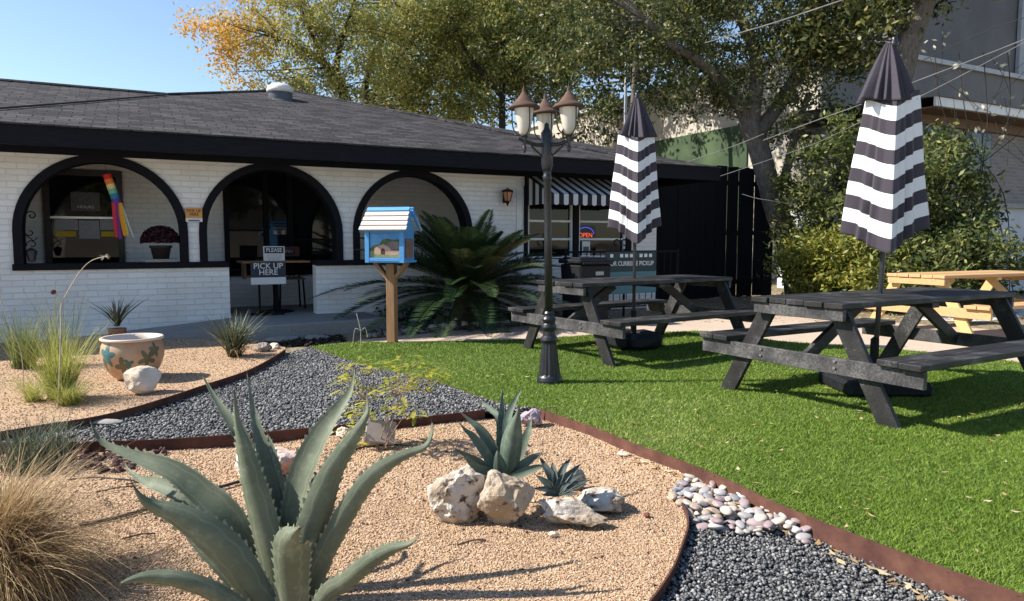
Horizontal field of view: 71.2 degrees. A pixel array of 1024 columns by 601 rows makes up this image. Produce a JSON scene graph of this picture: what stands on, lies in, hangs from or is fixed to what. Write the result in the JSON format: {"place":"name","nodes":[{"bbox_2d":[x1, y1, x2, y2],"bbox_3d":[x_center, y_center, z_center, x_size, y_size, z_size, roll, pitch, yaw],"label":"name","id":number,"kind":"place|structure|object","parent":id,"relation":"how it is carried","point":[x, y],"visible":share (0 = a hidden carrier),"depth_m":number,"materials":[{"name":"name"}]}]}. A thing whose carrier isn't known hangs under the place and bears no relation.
{"place":"outdoors","nodes":[
{"label":"outdoors","id":0,"kind":"place"},
{"bbox_2d":[0,419,714,600],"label":"sand bed","id":1,"kind":"object","parent":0,"point":[468,586],"visible":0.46,"depth_m":2.94,"materials":[{"name":"stone"}]},
{"bbox_2d":[0,408,86,475],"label":"grass tuft","id":2,"kind":"object","parent":1,"relation":"on","point":[37,443],"visible":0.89,"depth_m":3.74,"materials":[{"name":"plant"}]},
{"bbox_2d":[0,418,195,600],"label":"feather grass","id":3,"kind":"object","parent":1,"relation":"on","point":[28,554],"depth_m":2.43,"materials":[{"name":"plant"}]},
{"bbox_2d":[79,480,239,526],"bbox_3d":[-1.538,0.918,3.305,0.049,0.015,0.829,4,6,40],"label":"drip hose","id":4,"kind":"object","parent":1,"relation":"on","point":[220,486],"visible":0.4,"depth_m":3.13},
{"bbox_2d":[88,363,433,600],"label":"agave","id":5,"kind":"object","parent":1,"relation":"on","point":[283,541],"visible":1,"depth_m":2.35,"materials":[{"name":"green plant"}]},
{"bbox_2d":[235,446,295,475],"bbox_3d":[-1.241,0.829,3.637,0.350,0.183,0.254,2,5,21],"label":"boulder","id":6,"kind":"object","parent":1,"relation":"on","point":[287,456],"visible":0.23,"depth_m":3.58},
{"bbox_2d":[3,339,663,600],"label":"bark crumbs","id":7,"kind":"object","parent":1,"relation":"on","point":[493,531],"visible":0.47,"depth_m":3.00,"materials":[{"name":"wood"}]},
{"bbox_2d":[13,500,686,600],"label":"sand grains","id":8,"kind":"object","parent":1,"relation":"on","point":[439,576],"visible":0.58,"depth_m":2.73,"materials":[{"name":"stone"}]},
{"bbox_2d":[0,338,715,502],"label":"coarse sand grains","id":9,"kind":"object","parent":1,"relation":"on","point":[408,439],"visible":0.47,"depth_m":4.00,"materials":[{"name":"stone"}]},
{"bbox_2d":[364,419,395,444],"bbox_3d":[-0.766,0.783,4.154,0.198,0.200,0.171,-2,5,-18],"label":"ground spotlight","id":10,"kind":"object","parent":1,"relation":"on","point":[373,430],"visible":0.79,"depth_m":4.11,"materials":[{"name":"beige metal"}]},
{"bbox_2d":[326,355,457,449],"bbox_3d":[-0.688,0.577,4.083,0.747,0.580,0.514,0,5,0],"label":"shrub","id":11,"kind":"object","parent":1,"relation":"on","point":[387,382],"visible":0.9,"depth_m":4.08,"materials":[{"name":"plant"}]},
{"bbox_2d":[427,465,485,523],"bbox_3d":[-0.241,0.842,3.099,0.260,0.259,0.194,-3,5,-29],"label":"limestone rock","id":12,"kind":"object","parent":1,"relation":"on","point":[455,500],"visible":0.87,"depth_m":3.03,"materials":[{"name":"stone"}]},
{"bbox_2d":[449,385,543,480],"bbox_3d":[-0.052,0.605,3.230,0.445,0.406,0.455,0,5,0],"label":"agave","id":13,"kind":"object","parent":1,"relation":"on","point":[505,452],"visible":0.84,"depth_m":3.15,"materials":[{"name":"green plant"}]},
{"bbox_2d":[477,469,534,524],"bbox_3d":[-0.030,0.848,3.029,0.209,0.265,0.191,3,5,27],"label":"limestone rock","id":14,"kind":"object","parent":1,"relation":"on","point":[506,499],"visible":0.99,"depth_m":2.98,"materials":[{"name":"stone"}]},
{"bbox_2d":[521,408,541,426],"bbox_3d":[0.116,0.764,4.621,0.157,0.128,0.123,0,5,0],"label":"amethyst geode","id":15,"kind":"object","parent":1,"relation":"on","point":[526,416],"visible":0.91,"depth_m":4.59,"materials":[{"name":"purple stone"}]},
{"bbox_2d":[534,456,590,496],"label":"agave","id":16,"kind":"object","parent":1,"relation":"on","point":[559,483],"visible":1,"depth_m":3.09,"materials":[{"name":"green plant"}]},
{"bbox_2d":[538,497,607,526],"bbox_3d":[0.261,0.898,3.036,0.296,0.126,0.155,1,5,9],"label":"limestone rock","id":17,"kind":"object","parent":1,"relation":"on","point":[569,511],"visible":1,"depth_m":2.99,"materials":[{"name":"stone"}]},
{"bbox_2d":[565,465,586,490],"bbox_3d":[0.298,0.861,3.462,0.128,0.131,0.087,0,5,0],"label":"limestone rock","id":18,"kind":"object","parent":1,"relation":"on","point":[578,471],"visible":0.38,"depth_m":3.45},
{"bbox_2d":[577,486,624,511],"bbox_3d":[0.391,0.894,3.201,0.201,0.105,0.197,-1,5,-17],"label":"limestone rock","id":19,"kind":"object","parent":1,"relation":"on","point":[601,498],"visible":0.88,"depth_m":3.15,"materials":[{"name":"stone"}]},
{"bbox_2d":[0,0,843,129],"label":"sky","id":20,"kind":"structure","parent":0,"point":[121,44],"materials":[{"name":"blue"}]},
{"bbox_2d":[485,413,513,418],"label":"ground","id":21,"kind":"structure","parent":0,"point":[489,416],"depth_m":5.20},
{"bbox_2d":[0,409,484,453],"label":"steel edging","id":22,"kind":"object","parent":21,"relation":"on","point":[216,441],"visible":0.34,"depth_m":4.17,"materials":[{"name":"metal"}]},
{"bbox_2d":[0,78,721,342],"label":"restaurant building","id":23,"kind":"structure","parent":21,"relation":"on","point":[252,173],"depth_m":9.75,"materials":[{"name":"brick"}]},
{"bbox_2d":[24,211,37,261],"bbox_3d":[-5.502,-0.731,8.174,0.131,0.582,0.104,-3,5,-28],"label":"iron scroll","id":24,"kind":"object","parent":23,"relation":"attached to","point":[31,253],"visible":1,"depth_m":8.16,"materials":[{"name":"black paint"}]},
{"bbox_2d":[0,94,165,108],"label":"roof cable","id":25,"kind":"object","parent":23,"relation":"on","point":[20,106],"visible":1,"depth_m":9.02,"materials":[{"name":"grey metal"}]},
{"bbox_2d":[42,169,124,262],"bbox_3d":[-5.826,-0.798,9.766,0.935,1.948,0.090,-3,5,-28],"label":"window","id":26,"kind":"structure","parent":23,"relation":"in","point":[78,218],"depth_m":9.73,"materials":[{"name":"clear glass"}]},
{"bbox_2d":[102,166,134,238],"bbox_3d":[-4.805,-1.252,8.724,0.316,1.000,0.097,-3,5,-28],"label":"windsock","id":27,"kind":"object","parent":23,"relation":"hanging from","point":[117,210],"visible":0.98,"depth_m":8.71,"materials":[{"name":"multicoloured"}]},
{"bbox_2d":[140,225,179,261],"bbox_3d":[-4.357,-0.708,8.871,0.473,0.454,0.399,-3,5,-28],"label":"potted mum","id":28,"kind":"object","parent":23,"relation":"on","point":[157,235],"visible":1,"depth_m":8.77,"materials":[{"name":"plant"}]},
{"bbox_2d":[185,207,202,221],"bbox_3d":[-3.955,-1.067,8.887,0.190,0.174,0.016,-3,5,-28],"label":"pickup sign","id":29,"kind":"object","parent":23,"relation":"attached to","point":[193,214],"visible":1,"depth_m":8.88,"materials":[{"name":"orange paper"}]},
{"bbox_2d":[250,262,285,315],"bbox_3d":[-3.276,-0.162,9.613,0.450,0.705,0.250,-3,5,-28],"label":"standing sign","id":30,"kind":"object","parent":23,"relation":"on","point":[272,272],"visible":1,"depth_m":9.56,"materials":[{"name":"black metal"}]},
{"bbox_2d":[237,260,309,312],"bbox_3d":[-3.320,-0.199,9.973,0.900,0.719,0.550,-3,5,-28],"label":"bistro table","id":31,"kind":"object","parent":23,"relation":"on","point":[244,275],"visible":0.67,"depth_m":9.92,"materials":[{"name":"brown wood"}]},
{"bbox_2d":[263,246,284,260],"bbox_3d":[-3.248,-0.638,9.756,0.280,0.205,0.013,-3,5,-28],"label":"standing sign","id":32,"kind":"object","parent":31,"relation":"on","point":[273,253],"visible":1,"depth_m":9.75,"materials":[{"name":"plastic"}]},
{"bbox_2d":[223,171,331,276],"bbox_3d":[-3.454,-1.200,10.985,1.820,1.625,0.090,-3,5,-28],"label":"storefront window","id":33,"kind":"structure","parent":23,"relation":"in","point":[260,209],"depth_m":10.89,"materials":[{"name":"glass"}]},
{"bbox_2d":[279,247,305,308],"bbox_3d":[-3.283,-0.339,10.537,0.400,0.906,0.428,-3,5,-28],"label":"bistro chair","id":34,"kind":"object","parent":23,"relation":"on","point":[293,252],"visible":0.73,"depth_m":10.69,"materials":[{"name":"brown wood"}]},
{"bbox_2d":[502,188,512,205],"bbox_3d":[-0.067,-1.567,10.834,0.173,0.289,0.210,0,5,2],"label":"wall lantern","id":35,"kind":"object","parent":23,"relation":"attached to","point":[507,195],"depth_m":10.79,"materials":[{"name":"brown metal"}]},
{"bbox_2d":[528,204,572,258],"bbox_3d":[0.596,-1.225,11.366,0.835,1.130,0.050,-3,5,-28],"label":"window","id":36,"kind":"structure","parent":23,"relation":"in","point":[561,215],"depth_m":11.43,"materials":[{"name":"glass"}]},
{"bbox_2d":[526,176,611,205],"bbox_3d":[1.237,-1.710,11.231,1.936,0.480,0.704,-3,5,-28],"label":"awning","id":37,"kind":"object","parent":23,"relation":"attached to","point":[578,191],"visible":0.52,"depth_m":10.91,"materials":[{"name":"multicoloured"}]},
{"bbox_2d":[582,241,589,255],"bbox_3d":[1.212,-0.845,11.709,0.155,0.245,0.007,-3,5,-27],"label":"window notice","id":38,"kind":"object","parent":23,"relation":"attached to","point":[585,245],"depth_m":11.70,"materials":[{"name":"white paper"}]},
{"bbox_2d":[580,226,594,237],"bbox_3d":[1.200,-1.110,11.688,0.400,0.230,0.028,-3,5,-28],"label":"neon sign","id":39,"kind":"object","parent":23,"relation":"attached to","point":[587,231],"visible":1,"depth_m":11.71,"materials":[{"name":"multicoloured"}]},
{"bbox_2d":[579,205,624,256],"bbox_3d":[1.482,-1.264,11.831,0.945,1.130,0.050,-3,5,-28],"label":"window","id":40,"kind":"structure","parent":23,"relation":"in","point":[597,216],"depth_m":11.83,"materials":[{"name":"glass"}]},
{"bbox_2d":[624,47,630,122],"bbox_3d":[2.610,-3.727,16.252,0.217,3.996,0.140,0,5,-5],"label":"metal mast","id":41,"kind":"object","parent":23,"relation":"attached to","point":[625,99],"visible":0.18,"depth_m":16.15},
{"bbox_2d":[721,42,1023,175],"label":"overhead wire","id":42,"kind":"object","parent":23,"relation":"attached to","point":[860,122],"visible":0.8,"depth_m":10.70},
{"bbox_2d":[649,498,688,600],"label":"steel edging","id":43,"kind":"object","parent":21,"relation":"on","point":[662,588],"visible":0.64,"depth_m":2.61,"materials":[{"name":"metal"}]},
{"bbox_2d":[537,408,1023,600],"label":"steel edging","id":44,"kind":"object","parent":21,"relation":"on","point":[938,578],"visible":0.59,"depth_m":2.78,"materials":[{"name":"metal"}]},
{"bbox_2d":[662,511,943,600],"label":"gravel strip","id":45,"kind":"object","parent":21,"relation":"on","point":[868,586],"visible":0.2,"depth_m":2.62,"materials":[{"name":"gravel"}]},
{"bbox_2d":[746,518,766,529],"bbox_3d":[1.049,0.947,3.034,0.105,0.051,0.064,1,5,17],"label":"river pebble","id":46,"kind":"object","parent":45,"relation":"on","point":[752,522],"visible":0.53,"depth_m":3.02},
{"bbox_2d":[618,454,960,600],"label":"leaves by edging","id":47,"kind":"object","parent":45,"relation":"on","point":[907,586],"visible":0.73,"depth_m":2.68,"materials":[{"name":"brown plant"}]},
{"bbox_2d":[801,539,812,544],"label":"river pebble","id":48,"kind":"object","parent":45,"relation":"on","point":[805,541],"visible":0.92,"depth_m":2.88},
{"bbox_2d":[795,532,811,540],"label":"river pebble","id":49,"kind":"object","parent":48,"relation":"on","point":[800,536],"visible":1,"depth_m":2.90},
{"bbox_2d":[2,279,1023,412],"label":"yard ground","id":50,"kind":"structure","parent":0,"point":[981,325],"depth_m":11.07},
{"bbox_2d":[0,338,284,430],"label":"sand bed","id":51,"kind":"object","parent":50,"relation":"on","point":[85,412],"visible":0.44,"depth_m":5.70,"materials":[{"name":"stone"}]},
{"bbox_2d":[0,278,90,368],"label":"grass clump","id":52,"kind":"object","parent":51,"relation":"on","point":[16,363],"visible":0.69,"depth_m":6.18,"materials":[{"name":"plant"}]},
{"bbox_2d":[0,254,108,405],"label":"flower stalk","id":53,"kind":"object","parent":51,"relation":"on","point":[53,291],"visible":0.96,"depth_m":4.73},
{"bbox_2d":[0,318,113,405],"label":"grass clump","id":54,"kind":"object","parent":51,"relation":"on","point":[69,393],"visible":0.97,"depth_m":4.90,"materials":[{"name":"plant"}]},
{"bbox_2d":[99,333,164,380],"bbox_3d":[-3.053,0.460,5.757,0.466,0.344,0.466,0,5,0],"label":"painted pot","id":55,"kind":"object","parent":51,"relation":"on","point":[120,354],"visible":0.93,"depth_m":5.58,"materials":[{"name":"ceramic"}]},
{"bbox_2d":[81,296,151,334],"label":"yucca","id":56,"kind":"object","parent":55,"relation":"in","point":[116,318],"visible":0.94,"depth_m":7.36,"materials":[{"name":"green plant"}]},
{"bbox_2d":[123,366,161,393],"bbox_3d":[-2.671,0.577,5.170,0.246,0.214,0.211,-1,5,-17],"label":"boulder","id":57,"kind":"object","parent":51,"relation":"on","point":[141,379],"visible":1,"depth_m":5.11,"materials":[{"name":"stone"}]},
{"bbox_2d":[192,310,284,357],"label":"yucca","id":58,"kind":"object","parent":51,"relation":"on","point":[234,338],"visible":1,"depth_m":6.75,"materials":[{"name":"green plant"}]},
{"bbox_2d":[253,342,271,351],"bbox_3d":[-2.480,0.468,7.102,0.187,0.109,0.127,-2,5,-23],"label":"stone block","id":59,"kind":"object","parent":51,"relation":"on","point":[265,347],"depth_m":7.06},
{"bbox_2d":[1,349,285,440],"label":"steel edging","id":60,"kind":"object","parent":50,"relation":"on","point":[143,408],"visible":0.49,"depth_m":4.84,"materials":[{"name":"metal"}]},
{"bbox_2d":[1,346,533,444],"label":"path gravel","id":61,"kind":"structure","parent":50,"relation":"on","point":[295,360],"depth_m":5.02,"materials":[{"name":"gravel"}]},
{"bbox_2d":[92,419,123,425],"bbox_3d":[-2.551,0.762,4.465,0.242,0.050,0.123,0,5,0],"label":"flagstone","id":62,"kind":"object","parent":61,"relation":"on","point":[109,421],"visible":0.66,"depth_m":4.42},
{"bbox_2d":[263,336,305,342],"bbox_3d":[-2.602,0.445,8.196,0.495,0.071,0.200,-1,5,-11],"label":"flagstone","id":63,"kind":"object","parent":50,"relation":"on","point":[275,339],"visible":0.71,"depth_m":8.13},
{"bbox_2d":[170,0,445,107],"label":"autumn tree","id":64,"kind":"object","parent":50,"relation":"on","point":[310,18],"visible":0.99,"depth_m":18.18,"materials":[{"name":"orange plant"}]},
{"bbox_2d":[279,334,346,346],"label":"bark mulch","id":65,"kind":"object","parent":50,"relation":"on","point":[299,341],"visible":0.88,"depth_m":8.01,"materials":[{"name":"wood"}]},
{"bbox_2d":[358,207,421,342],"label":"little library","id":66,"kind":"structure","parent":50,"relation":"on","point":[389,234],"depth_m":7.91,"materials":[{"name":"blue wood"}]},
{"bbox_2d":[373,304,453,322],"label":"ground cover","id":67,"kind":"object","parent":50,"relation":"on","point":[410,312],"visible":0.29,"depth_m":10.09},
{"bbox_2d":[311,347,536,414],"bbox_3d":[-1.042,0.646,6.239,0.111,0.062,3.666,-4,6,-40],"label":"steel edging","id":68,"kind":"object","parent":50,"relation":"on","point":[442,383],"visible":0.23,"depth_m":5.65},
{"bbox_2d":[350,0,521,121],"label":"green tree","id":69,"kind":"object","parent":50,"relation":"on","point":[425,77],"visible":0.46,"depth_m":20.38,"materials":[{"name":"green plant"}]},
{"bbox_2d":[307,209,587,337],"bbox_3d":[-0.814,-0.059,9.808,3.882,2.357,3.958,0,5,0],"label":"sago palm","id":70,"kind":"object","parent":50,"relation":"on","point":[470,258],"visible":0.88,"depth_m":9.43,"materials":[{"name":"plant"}]},
{"bbox_2d":[334,0,609,127],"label":"green tree","id":71,"kind":"object","parent":50,"relation":"on","point":[470,120],"visible":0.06,"depth_m":25.99,"materials":[{"name":"green plant"}]},
{"bbox_2d":[364,308,612,338],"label":"bed stones","id":72,"kind":"object","parent":50,"relation":"on","point":[380,332],"visible":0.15,"depth_m":9.44,"materials":[{"name":"stone"}]},
{"bbox_2d":[404,0,631,128],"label":"green tree","id":73,"kind":"object","parent":50,"relation":"on","point":[509,80],"visible":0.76,"depth_m":19.24,"materials":[{"name":"green plant"}]},
{"bbox_2d":[424,0,744,146],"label":"green tree","id":74,"kind":"object","parent":50,"relation":"on","point":[602,94],"visible":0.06,"depth_m":26.98,"materials":[{"name":"green plant"}]},
{"bbox_2d":[564,233,678,316],"bbox_3d":[1.682,-0.394,10.729,2.105,1.280,0.039,-3,5,-28],"label":"iron railing","id":75,"kind":"object","parent":50,"relation":"on","point":[624,250],"visible":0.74,"depth_m":10.77,"materials":[{"name":"metal"}]},
{"bbox_2d":[605,251,655,293],"bbox_3d":[1.788,-0.419,10.736,0.950,0.630,0.010,-3,5,-28],"label":"curbside banner","id":76,"kind":"object","parent":75,"relation":"attached to","point":[622,265],"visible":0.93,"depth_m":10.73,"materials":[{"name":"teal"}]},
{"bbox_2d":[523,0,770,106],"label":"green tree","id":77,"kind":"object","parent":50,"relation":"on","point":[640,60],"visible":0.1,"depth_m":22.06,"materials":[{"name":"green plant"}]},
{"bbox_2d":[516,0,903,293],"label":"leaning tree","id":78,"kind":"object","parent":50,"relation":"on","point":[753,121],"visible":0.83,"depth_m":13.71,"materials":[{"name":"green plant"}]},
{"bbox_2d":[655,165,772,299],"bbox_3d":[3.754,-1.360,14.187,3.863,2.654,0.140,-3,5,-28],"label":"board fence","id":79,"kind":"object","parent":50,"relation":"on","point":[698,233],"visible":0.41,"depth_m":14.29,"materials":[{"name":"black paint"}]},
{"bbox_2d":[514,0,1023,278],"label":"stucco building","id":80,"kind":"structure","parent":50,"relation":"on","point":[687,142],"depth_m":22.96,"materials":[{"name":"grey"}]},
{"bbox_2d":[763,158,840,293],"bbox_3d":[5.598,-1.141,13.452,1.636,2.986,1.788,0,5,0],"label":"shrub","id":81,"kind":"object","parent":50,"relation":"on","point":[789,225],"visible":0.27,"depth_m":13.25,"materials":[{"name":"green plant"}]},
{"bbox_2d":[756,221,868,294],"bbox_3d":[5.413,-0.569,12.622,2.197,1.743,1.983,0,5,0],"label":"shrub","id":82,"kind":"object","parent":50,"relation":"on","point":[799,260],"visible":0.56,"depth_m":12.30,"materials":[{"name":"green plant"}]},
{"bbox_2d":[765,102,862,292],"bbox_3d":[5.877,-1.598,13.027,2.453,3.972,2.056,0,5,0],"label":"shrub","id":83,"kind":"object","parent":50,"relation":"on","point":[840,175],"visible":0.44,"depth_m":12.83,"materials":[{"name":"green plant"}]},
{"bbox_2d":[608,282,1023,322],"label":"leaf litter","id":84,"kind":"object","parent":50,"relation":"on","point":[736,300],"visible":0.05,"depth_m":11.44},
{"bbox_2d":[801,223,943,316],"bbox_3d":[5.794,-0.438,11.573,1.740,1.706,2.089,-1,5,-9],"label":"shrub","id":85,"kind":"object","parent":50,"relation":"on","point":[852,249],"visible":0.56,"depth_m":11.41,"materials":[{"name":"green plant"}]},
{"bbox_2d":[754,0,995,289],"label":"tall tree","id":86,"kind":"object","parent":50,"relation":"on","point":[913,19],"visible":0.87,"depth_m":12.56,"materials":[{"name":"green plant"}]},
{"bbox_2d":[774,96,1023,290],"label":"brick bungalow","id":87,"kind":"object","parent":50,"relation":"on","point":[1013,174],"visible":0.24,"depth_m":14.74,"materials":[{"name":"brick"}]},
{"bbox_2d":[922,124,948,167],"bbox_3d":[8.057,-2.867,13.689,0.900,0.950,0.069,-3,5,-28],"label":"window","id":88,"kind":"structure","parent":87,"relation":"in","point":[924,126],"depth_m":13.55,"materials":[{"name":"grey"}]},
{"bbox_2d":[963,129,991,178],"bbox_3d":[9.340,-2.924,14.362,0.900,0.950,0.069,-3,5,-28],"label":"window","id":89,"kind":"structure","parent":87,"relation":"in","point":[980,137],"depth_m":14.34,"materials":[{"name":"grey"}]},
{"bbox_2d":[818,140,990,266],"bbox_3d":[6.420,-1.272,12.053,2.622,2.814,2.259,0,5,0],"label":"shrub","id":90,"kind":"object","parent":50,"relation":"on","point":[944,199],"visible":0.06,"depth_m":11.72,"materials":[{"name":"green plant"}]},
{"bbox_2d":[841,214,1023,305],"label":"shrub","id":91,"kind":"object","parent":50,"relation":"on","point":[954,253],"visible":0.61,"depth_m":10.89,"materials":[{"name":"green plant"}]},
{"bbox_2d":[914,109,1010,306],"bbox_3d":[6.931,-1.361,11.791,2.799,3.730,2.108,0,5,0],"label":"shrub","id":92,"kind":"object","parent":50,"relation":"on","point":[944,142],"visible":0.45,"depth_m":11.54,"materials":[{"name":"green plant"}]},
{"bbox_2d":[926,211,1023,312],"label":"shrub","id":93,"kind":"object","parent":50,"relation":"on","point":[1018,265],"visible":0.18,"depth_m":11.01,"materials":[{"name":"green plant"}]},
{"bbox_2d":[310,330,1023,597],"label":"lawn","id":94,"kind":"structure","parent":0,"point":[754,430],"depth_m":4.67,"materials":[{"name":"plant"}]},
{"bbox_2d":[508,83,584,384],"bbox_3d":[0.281,-0.516,5.752,0.598,2.360,0.542,-1,5,0],"label":"lamp post","id":95,"kind":"object","parent":94,"relation":"on","point":[544,112],"visible":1,"depth_m":5.65,"materials":[{"name":"black metal"}]},
{"bbox_2d":[508,274,756,366],"bbox_3d":[1.342,0.137,7.612,2.153,0.747,1.774,-3,6,-34],"label":"picnic table","id":96,"kind":"object","parent":94,"relation":"on","point":[601,330],"visible":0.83,"depth_m":7.32,"materials":[{"name":"black wood"}]},
{"bbox_2d":[606,92,662,350],"bbox_3d":[1.306,-0.835,7.572,0.594,2.690,0.610,-2,5,-27],"label":"umbrella","id":97,"kind":"object","parent":94,"relation":"on","point":[634,217],"visible":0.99,"depth_m":7.44,"materials":[{"name":"fabric"}]},
{"bbox_2d":[363,342,1020,551],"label":"fallen leaves","id":98,"kind":"object","parent":94,"relation":"on","point":[738,468],"visible":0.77,"depth_m":4.01,"materials":[{"name":"brown plant"}]},
{"bbox_2d":[700,287,1023,429],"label":"picnic table","id":99,"kind":"object","parent":94,"relation":"on","point":[840,311],"visible":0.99,"depth_m":5.06,"materials":[{"name":"black wood"}]},
{"bbox_2d":[818,36,932,396],"bbox_3d":[2.787,-0.631,5.387,0.644,2.650,0.643,0,5,0],"label":"umbrella","id":100,"kind":"object","parent":94,"relation":"on","point":[885,209],"visible":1,"depth_m":5.24,"materials":[{"name":"fabric"}]},
{"bbox_2d":[358,316,1018,361],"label":"path","id":101,"kind":"structure","parent":0,"point":[520,332],"depth_m":8.79,"materials":[{"name":"beige concrete"}]},
{"bbox_2d":[558,257,612,320],"bbox_3d":[1.029,-0.153,9.930,0.560,0.895,0.595,-3,5,-28],"label":"trash bin","id":102,"kind":"object","parent":101,"relation":"on","point":[585,267],"visible":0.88,"depth_m":9.74,"materials":[{"name":"black plastic"}]},
{"bbox_2d":[865,270,1023,333],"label":"picnic table","id":103,"kind":"object","parent":101,"relation":"on","point":[965,316],"visible":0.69,"depth_m":8.46,"materials":[{"name":"yellow wood"}]},
{"bbox_2d":[705,0,842,42],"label":"overhead wire","id":104,"kind":"object","parent":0,"point":[776,21],"visible":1,"depth_m":10.61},
{"bbox_2d":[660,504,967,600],"bbox_3d":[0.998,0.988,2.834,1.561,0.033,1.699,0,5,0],"label":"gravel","id":105,"kind":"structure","parent":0,"point":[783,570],"depth_m":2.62,"materials":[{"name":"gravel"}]},
{"bbox_2d":[763,39,1023,140],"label":"overhead wire","id":106,"kind":"object","parent":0,"point":[912,82],"visible":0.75,"depth_m":9.54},
{"bbox_2d":[914,17,1023,64],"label":"overhead wire","id":107,"kind":"object","parent":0,"point":[968,38],"visible":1,"depth_m":10.07,"materials":[{"name":"grey"}]},
{"bbox_2d":[921,306,1023,321],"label":"path","id":108,"kind":"structure","parent":0,"point":[1021,312],"depth_m":10.71,"materials":[{"name":"concrete"}]},
{"bbox_2d":[921,31,1023,297],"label":"bare branches","id":109,"kind":"object","parent":108,"relation":"on","point":[985,110],"visible":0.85,"depth_m":11.49,"materials":[{"name":"brown plant"}]},
{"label":"river pebble","id":110,"kind":"object","parent":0,"visible":0},
{"bbox_2d":[720,506,732,515],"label":"river pebble","id":111,"kind":"object","parent":110,"relation":"on","point":[726,510],"visible":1,"depth_m":3.11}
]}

